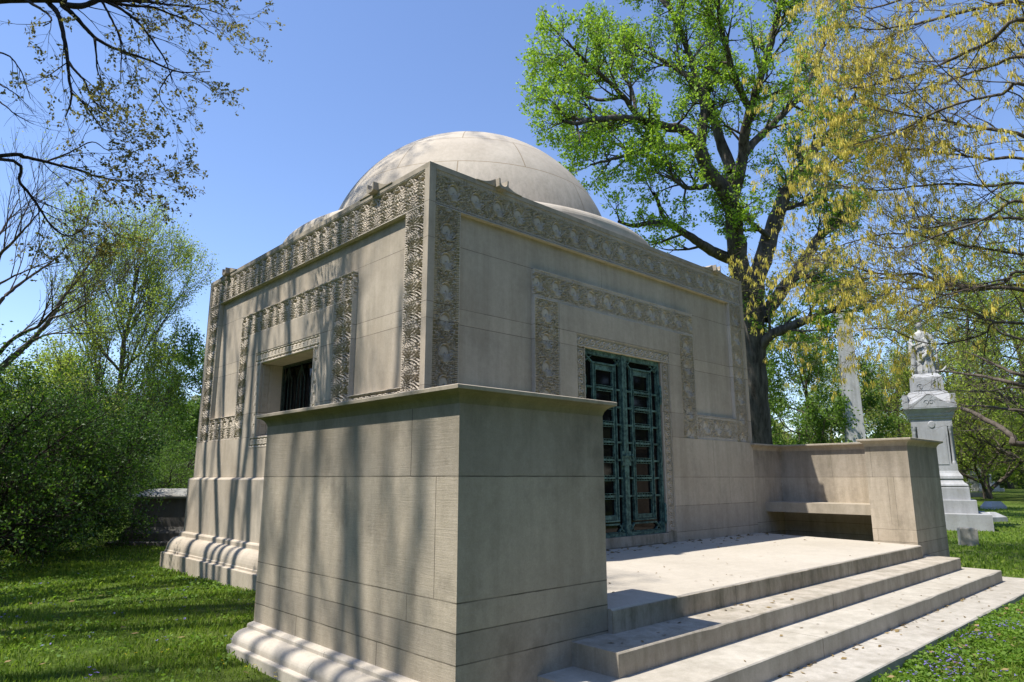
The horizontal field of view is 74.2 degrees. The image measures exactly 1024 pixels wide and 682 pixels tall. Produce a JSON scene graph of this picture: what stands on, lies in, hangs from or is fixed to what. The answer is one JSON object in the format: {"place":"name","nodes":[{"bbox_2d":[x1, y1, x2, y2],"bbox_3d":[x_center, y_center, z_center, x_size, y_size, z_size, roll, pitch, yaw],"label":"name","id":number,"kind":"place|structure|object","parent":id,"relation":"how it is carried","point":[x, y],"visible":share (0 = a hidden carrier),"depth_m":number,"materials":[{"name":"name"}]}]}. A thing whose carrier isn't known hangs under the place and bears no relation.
{"place":"outdoors","nodes":[
{"label":"outdoors","id":0,"kind":"place"},
{"bbox_2d":[0,487,1023,681],"bbox_3d":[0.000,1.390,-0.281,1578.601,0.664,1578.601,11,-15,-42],"label":"ground","id":1,"kind":"structure","parent":0,"point":[1007,497],"depth_m":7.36,"materials":[{"name":"green plant"}]},
{"bbox_2d":[0,346,110,434],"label":"broadleaf tree","id":2,"kind":"object","parent":1,"relation":"on","point":[34,362],"visible":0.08,"depth_m":49.77,"materials":[{"name":"green plant"}]},
{"bbox_2d":[0,320,152,583],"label":"shrub","id":3,"kind":"object","parent":1,"relation":"on","point":[8,450],"visible":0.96,"depth_m":12.24,"materials":[{"name":"green plant"}]},
{"bbox_2d":[0,117,178,373],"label":"leaning tree","id":4,"kind":"object","parent":1,"relation":"on","point":[49,318],"visible":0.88,"depth_m":17.14,"materials":[{"name":"brown plant"}]},
{"bbox_2d":[0,356,185,559],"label":"shrub","id":5,"kind":"object","parent":1,"relation":"on","point":[140,444],"visible":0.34,"depth_m":14.78,"materials":[{"name":"green plant"}]},
{"bbox_2d":[0,364,196,549],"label":"shrub","id":6,"kind":"object","parent":1,"relation":"on","point":[120,458],"visible":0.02,"depth_m":18.71,"materials":[{"name":"green plant"}]},
{"bbox_2d":[28,174,218,482],"bbox_3d":[-22.403,-0.010,39.058,9.518,18.994,9.465,10,-15,-40],"label":"elm tree","id":7,"kind":"object","parent":1,"relation":"on","point":[154,360],"visible":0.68,"depth_m":38.43,"materials":[{"name":"green plant"}]},
{"bbox_2d":[0,565,255,681],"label":"ground cover","id":8,"kind":"object","parent":1,"relation":"on","point":[125,596],"visible":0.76,"depth_m":8.64,"materials":[{"name":"green plant"}]},
{"bbox_2d":[0,0,285,326],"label":"maple tree","id":9,"kind":"object","parent":1,"relation":"on","point":[65,5],"visible":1,"depth_m":9.17,"materials":[{"name":"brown plant"}]},
{"bbox_2d":[89,420,196,522],"bbox_3d":[-13.238,5.416,26.191,6.970,5.167,7.578,11,-15,-42],"label":"shrub","id":10,"kind":"object","parent":1,"relation":"on","point":[187,473],"visible":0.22,"depth_m":25.91,"materials":[{"name":"green plant"}]},
{"bbox_2d":[104,488,186,546],"bbox_3d":[-8.000,4.668,17.319,3.500,1.740,2.200,1,-11,-7],"label":"chest tomb","id":11,"kind":"object","parent":1,"relation":"on","point":[171,520],"visible":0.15,"depth_m":16.55,"materials":[{"name":"stone"}]},
{"bbox_2d":[106,398,199,480],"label":"broadleaf tree","id":12,"kind":"object","parent":1,"relation":"on","point":[190,416],"visible":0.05,"depth_m":62.99,"materials":[{"name":"green plant"}]},
{"bbox_2d":[135,320,205,476],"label":"broadleaf tree","id":13,"kind":"object","parent":1,"relation":"on","point":[193,362],"visible":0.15,"depth_m":41.48,"materials":[{"name":"green plant"}]},
{"bbox_2d":[226,383,616,681],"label":"terrace wall","id":14,"kind":"structure","parent":1,"relation":"on","point":[452,533],"depth_m":5.23,"materials":[{"name":"stone"}]},
{"bbox_2d":[159,131,758,590],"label":"mausoleum","id":15,"kind":"structure","parent":1,"relation":"on","point":[481,259],"depth_m":10.66,"materials":[{"name":"stone"}]},
{"bbox_2d":[263,349,312,412],"bbox_3d":[-3.395,0.901,10.791,0.450,1.475,2.062,11,-15,-42],"label":"window","id":16,"kind":"structure","parent":15,"relation":"in","point":[292,375],"depth_m":11.34,"materials":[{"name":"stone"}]},
{"bbox_2d":[585,348,628,537],"bbox_3d":[1.392,1.504,10.060,0.974,2.742,0.160,11,-15,-42],"label":"door","id":17,"kind":"structure","parent":15,"relation":"in","point":[604,371],"depth_m":10.22,"materials":[{"name":"teal metal"}]},
{"bbox_2d":[623,355,666,535],"bbox_3d":[2.104,1.637,10.715,0.970,2.742,0.160,11,-15,-42],"label":"door","id":18,"kind":"structure","parent":15,"relation":"in","point":[647,509],"depth_m":10.76,"materials":[{"name":"teal metal"}]},
{"bbox_2d":[0,573,1022,681],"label":"violet flowers","id":19,"kind":"object","parent":1,"relation":"on","point":[899,671],"visible":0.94,"depth_m":6.22,"materials":[{"name":"purple plant"}]},
{"bbox_2d":[5,530,1023,681],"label":"leaf litter","id":20,"kind":"object","parent":1,"relation":"on","point":[897,630],"visible":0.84,"depth_m":7.11,"materials":[{"name":"brown plant"}]},
{"bbox_2d":[17,394,1023,487],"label":"distant woods","id":21,"kind":"object","parent":1,"relation":"on","point":[1003,484],"visible":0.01,"depth_m":85.66,"materials":[{"name":"green plant"}]},
{"bbox_2d":[513,0,896,443],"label":"oak tree","id":22,"kind":"object","parent":1,"relation":"on","point":[728,184],"visible":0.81,"depth_m":30.58,"materials":[{"name":"green plant"}]},
{"bbox_2d":[537,533,1023,681],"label":"stone terrace","id":23,"kind":"structure","parent":1,"relation":"on","point":[833,589],"depth_m":6.84,"materials":[{"name":"stone"}]},
{"bbox_2d":[766,300,907,444],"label":"broadleaf tree","id":24,"kind":"object","parent":1,"relation":"on","point":[818,418],"visible":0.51,"depth_m":42.06,"materials":[{"name":"green plant"}]},
{"bbox_2d":[770,386,910,442],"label":"budding tree","id":25,"kind":"object","parent":1,"relation":"on","point":[789,434],"visible":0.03,"depth_m":66.28,"materials":[{"name":"green plant"}]},
{"bbox_2d":[773,359,911,444],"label":"budding tree","id":26,"kind":"object","parent":1,"relation":"on","point":[796,396],"visible":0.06,"depth_m":58.28,"materials":[{"name":"green plant"}]},
{"bbox_2d":[750,437,949,556],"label":"terrace wall","id":27,"kind":"structure","parent":1,"relation":"on","point":[887,490],"depth_m":12.44,"materials":[{"name":"stone"}]},
{"bbox_2d":[835,307,865,442],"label":"obelisk","id":28,"kind":"object","parent":1,"relation":"on","point":[854,395],"visible":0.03,"depth_m":40.82,"materials":[{"name":"white stone"}]},
{"bbox_2d":[717,0,1023,446],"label":"oak tree","id":29,"kind":"object","parent":1,"relation":"on","point":[898,153],"visible":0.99,"depth_m":14.59,"materials":[{"name":"yellow plant"}]},
{"bbox_2d":[797,345,1023,481],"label":"budding tree","id":30,"kind":"object","parent":1,"relation":"on","point":[884,369],"visible":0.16,"depth_m":48.16,"materials":[{"name":"green plant"}]},
{"bbox_2d":[824,267,1023,498],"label":"budding tree","id":31,"kind":"object","parent":1,"relation":"on","point":[987,493],"visible":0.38,"depth_m":44.73,"materials":[{"name":"green plant"}]},
{"bbox_2d":[861,335,1020,480],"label":"budding tree","id":32,"kind":"object","parent":1,"relation":"on","point":[978,407],"depth_m":69.33,"materials":[{"name":"green plant"}]},
{"bbox_2d":[864,368,1022,481],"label":"budding tree","id":33,"kind":"object","parent":1,"relation":"on","point":[997,476],"visible":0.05,"depth_m":59.85,"materials":[{"name":"green plant"}]},
{"bbox_2d":[868,597,1023,681],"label":"ground cover","id":34,"kind":"object","parent":1,"relation":"on","point":[898,675],"visible":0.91,"depth_m":6.41,"materials":[{"name":"green plant"}]},
{"bbox_2d":[902,373,993,531],"bbox_3d":[14.720,3.991,23.576,2.645,5.678,2.645,-7,-13,29],"label":"monument","id":35,"kind":"object","parent":1,"relation":"on","point":[924,416],"visible":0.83,"depth_m":22.98,"materials":[{"name":"grey stone"}]},
{"bbox_2d":[908,322,946,374],"bbox_3d":[14.833,0.248,24.281,1.136,1.940,0.694,-7,-13,29],"label":"statue","id":36,"kind":"object","parent":35,"relation":"on","point":[920,368],"visible":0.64,"depth_m":24.10,"materials":[{"name":"white stone"}]},
{"bbox_2d":[876,255,1023,489],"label":"budding tree","id":37,"kind":"object","parent":1,"relation":"on","point":[1016,422],"visible":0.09,"depth_m":50.69,"materials":[{"name":"green plant"}]},
{"bbox_2d":[897,170,1023,488],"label":"budding tree","id":38,"kind":"object","parent":1,"relation":"on","point":[1002,403],"visible":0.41,"depth_m":41.59,"materials":[{"name":"green plant"}]},
{"bbox_2d":[957,527,978,545],"bbox_3d":[11.421,5.046,16.936,0.394,0.737,0.285,-4,-12,20],"label":"headstone","id":39,"kind":"object","parent":1,"relation":"on","point":[967,536],"visible":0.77,"depth_m":16.85,"materials":[{"name":"stone"}]},
{"bbox_2d":[970,492,982,496],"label":"slant marker","id":40,"kind":"object","parent":1,"relation":"on","point":[976,494],"visible":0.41,"depth_m":47.52,"materials":[{"name":"stone"}]},
{"bbox_2d":[966,424,1004,491],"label":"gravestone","id":41,"kind":"object","parent":1,"relation":"on","point":[975,486],"visible":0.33,"depth_m":59.16,"materials":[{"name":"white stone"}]},
{"bbox_2d":[980,501,1006,508],"bbox_3d":[24.200,8.347,34.021,1.200,0.560,0.600,5,-12,-22],"label":"slant marker","id":42,"kind":"object","parent":1,"relation":"on","point":[992,504],"visible":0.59,"depth_m":33.83,"materials":[{"name":"grey stone"}]},
{"bbox_2d":[966,391,1023,488],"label":"broadleaf tree","id":43,"kind":"object","parent":1,"relation":"on","point":[1010,486],"visible":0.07,"depth_m":72.72,"materials":[{"name":"green plant"}]},
{"bbox_2d":[987,512,1007,521],"bbox_3d":[18.200,6.763,25.669,0.990,0.540,0.540,4,-12,-17],"label":"slant marker","id":44,"kind":"object","parent":1,"relation":"on","point":[997,517],"visible":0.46,"depth_m":25.51,"materials":[{"name":"white stone"}]},
{"bbox_2d":[0,0,1023,458],"label":"sky","id":45,"kind":"structure","parent":0,"point":[347,85],"materials":[{"name":"blue"}]}
]}

